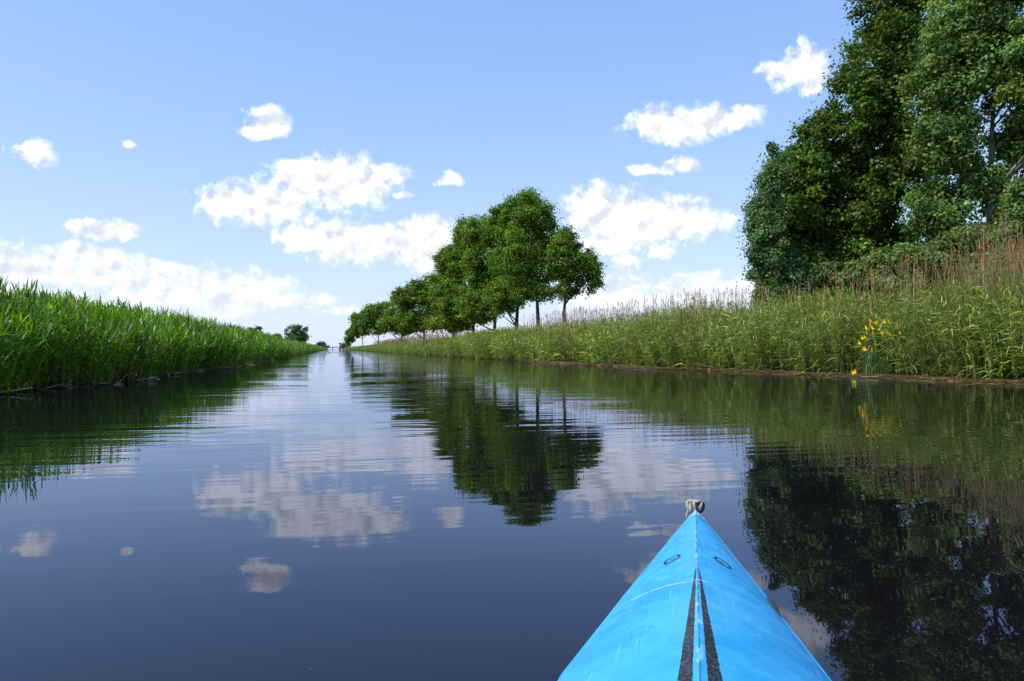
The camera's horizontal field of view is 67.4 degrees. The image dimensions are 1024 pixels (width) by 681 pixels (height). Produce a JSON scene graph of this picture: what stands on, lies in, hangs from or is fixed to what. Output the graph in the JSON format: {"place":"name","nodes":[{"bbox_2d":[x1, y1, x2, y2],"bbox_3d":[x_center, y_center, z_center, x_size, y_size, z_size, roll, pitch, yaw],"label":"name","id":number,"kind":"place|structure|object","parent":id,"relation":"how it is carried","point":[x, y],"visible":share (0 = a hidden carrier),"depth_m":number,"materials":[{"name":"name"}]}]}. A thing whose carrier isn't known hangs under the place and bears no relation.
{"place":"outdoors","nodes":[
{"label":"outdoors","id":0,"kind":"place"},
{"bbox_2d":[0,349,1023,680],"bbox_3d":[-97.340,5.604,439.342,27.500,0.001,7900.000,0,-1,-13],"label":"river water","id":1,"kind":"structure","parent":0,"point":[342,515],"depth_m":3.94,"materials":[{"name":"blue liquid"}]},
{"bbox_2d":[558,499,831,680],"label":"kayak","id":2,"kind":"object","parent":1,"relation":"on","point":[694,603],"visible":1,"depth_m":1.42,"materials":[{"name":"paint"}]},
{"bbox_2d":[849,331,892,374],"bbox_3d":[10.926,0.394,23.471,1.221,1.420,0.938,0,-1,14],"label":"yellow iris","id":3,"kind":"object","parent":1,"relation":"on","point":[863,364],"visible":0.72,"depth_m":23.32,"materials":[{"name":"green plant"}]},
{"bbox_2d":[735,372,1023,387],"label":"water lily pads","id":4,"kind":"object","parent":1,"relation":"on","point":[899,379],"visible":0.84,"depth_m":20.44,"materials":[{"name":"green plant"}]},
{"bbox_2d":[863,319,905,375],"bbox_3d":[11.400,0.224,23.464,1.224,1.761,2.024,0,-1,33],"label":"yellow iris","id":5,"kind":"object","parent":1,"relation":"on","point":[882,355],"visible":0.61,"depth_m":23.18,"materials":[{"name":"green plant"}]},
{"bbox_2d":[0,0,1023,348],"label":"sky","id":6,"kind":"structure","parent":0,"point":[273,165],"materials":[{"name":"blue"}]},
{"bbox_2d":[0,349,1023,392],"bbox_3d":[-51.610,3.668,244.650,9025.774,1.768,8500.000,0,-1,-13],"label":"ground","id":7,"kind":"structure","parent":0,"point":[104,380],"depth_m":24.45,"materials":[{"name":"brown plant"}]},
{"bbox_2d":[0,274,327,393],"bbox_3d":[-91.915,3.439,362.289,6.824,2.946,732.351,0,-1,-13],"label":"reed bed","id":8,"kind":"object","parent":7,"relation":"on","point":[43,332],"visible":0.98,"depth_m":18.86,"materials":[{"name":"green plant"}]},
{"bbox_2d":[247,325,262,331],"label":"oak tree","id":9,"kind":"object","parent":7,"relation":"on","point":[256,328],"visible":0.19,"depth_m":328.77,"materials":[{"name":"green plant"}]},
{"bbox_2d":[283,324,311,342],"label":"oak tree","id":10,"kind":"object","parent":7,"relation":"on","point":[297,333],"visible":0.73,"depth_m":298.82,"materials":[{"name":"green plant"}]},
{"bbox_2d":[315,341,351,348],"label":"distant trees","id":11,"kind":"object","parent":7,"relation":"on","point":[321,343],"visible":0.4,"depth_m":997.18,"materials":[{"name":"green plant"}]},
{"bbox_2d":[343,328,355,346],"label":"oak tree","id":12,"kind":"object","parent":7,"relation":"on","point":[349,339],"visible":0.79,"depth_m":618.68,"materials":[{"name":"green plant"}]},
{"bbox_2d":[348,310,369,345],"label":"oak tree","id":13,"kind":"object","parent":7,"relation":"on","point":[355,328],"visible":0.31,"depth_m":377.62,"materials":[{"name":"green plant"}]},
{"bbox_2d":[354,300,393,342],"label":"oak tree","id":14,"kind":"object","parent":7,"relation":"on","point":[370,313],"visible":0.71,"depth_m":276.61,"materials":[{"name":"green plant"}]},
{"bbox_2d":[375,290,426,339],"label":"oak tree","id":15,"kind":"object","parent":7,"relation":"on","point":[389,313],"visible":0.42,"depth_m":198.27,"materials":[{"name":"green plant"}]},
{"bbox_2d":[387,271,437,337],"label":"oak tree","id":16,"kind":"object","parent":7,"relation":"on","point":[414,295],"visible":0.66,"depth_m":148.89,"materials":[{"name":"green plant"}]},
{"bbox_2d":[420,242,468,335],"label":"oak tree","id":17,"kind":"object","parent":7,"relation":"on","point":[438,277],"visible":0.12,"depth_m":112.04,"materials":[{"name":"green plant"}]},
{"bbox_2d":[426,214,480,333],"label":"oak tree","id":18,"kind":"object","parent":7,"relation":"on","point":[448,318],"visible":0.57,"depth_m":97.29,"materials":[{"name":"green plant"}]},
{"bbox_2d":[451,213,505,328],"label":"oak tree","id":19,"kind":"object","parent":7,"relation":"on","point":[474,304],"visible":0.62,"depth_m":85.37,"materials":[{"name":"green plant"}]},
{"bbox_2d":[477,187,541,326],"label":"oak tree","id":20,"kind":"object","parent":7,"relation":"on","point":[497,220],"visible":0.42,"depth_m":75.73,"materials":[{"name":"green plant"}]},
{"bbox_2d":[488,188,579,326],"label":"oak tree","id":21,"kind":"object","parent":7,"relation":"on","point":[524,251],"visible":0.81,"depth_m":68.62,"materials":[{"name":"green plant"}]},
{"bbox_2d":[539,229,607,325],"bbox_3d":[4.803,-3.886,60.972,5.632,10.010,4.482,0,-1,-13],"label":"oak tree","id":22,"kind":"object","parent":7,"relation":"on","point":[569,260],"visible":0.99,"depth_m":60.48,"materials":[{"name":"green plant"}]},
{"bbox_2d":[345,212,1023,381],"bbox_3d":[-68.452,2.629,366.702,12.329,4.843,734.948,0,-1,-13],"label":"reed bed","id":23,"kind":"object","parent":7,"relation":"on","point":[933,335],"visible":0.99,"depth_m":26.52,"materials":[{"name":"green plant"}]},
{"bbox_2d":[734,138,837,347],"bbox_3d":[13.196,-4.451,37.140,4.820,10.607,4.239,0,-1,20],"label":"poplar tree","id":24,"kind":"object","parent":7,"relation":"on","point":[773,269],"visible":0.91,"depth_m":36.55,"materials":[{"name":"green plant"}]},
{"bbox_2d":[743,0,955,338],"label":"maple tree","id":25,"kind":"object","parent":7,"relation":"on","point":[830,222],"visible":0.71,"depth_m":38.26,"materials":[{"name":"green plant"}]},
{"bbox_2d":[818,239,965,315],"bbox_3d":[15.025,-1.563,29.355,6.010,4.663,4.695,0,-1,-13],"label":"willow bush","id":26,"kind":"object","parent":7,"relation":"on","point":[882,257],"visible":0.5,"depth_m":28.48,"materials":[{"name":"green plant"}]},
{"bbox_2d":[891,0,1023,331],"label":"poplar tree","id":27,"kind":"object","parent":7,"relation":"on","point":[966,49],"visible":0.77,"depth_m":30.44,"materials":[{"name":"green plant"}]},
{"bbox_2d":[947,175,1023,300],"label":"willow bush","id":28,"kind":"object","parent":7,"relation":"on","point":[1012,204],"visible":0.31,"depth_m":26.08,"materials":[{"name":"green plant"}]}
]}

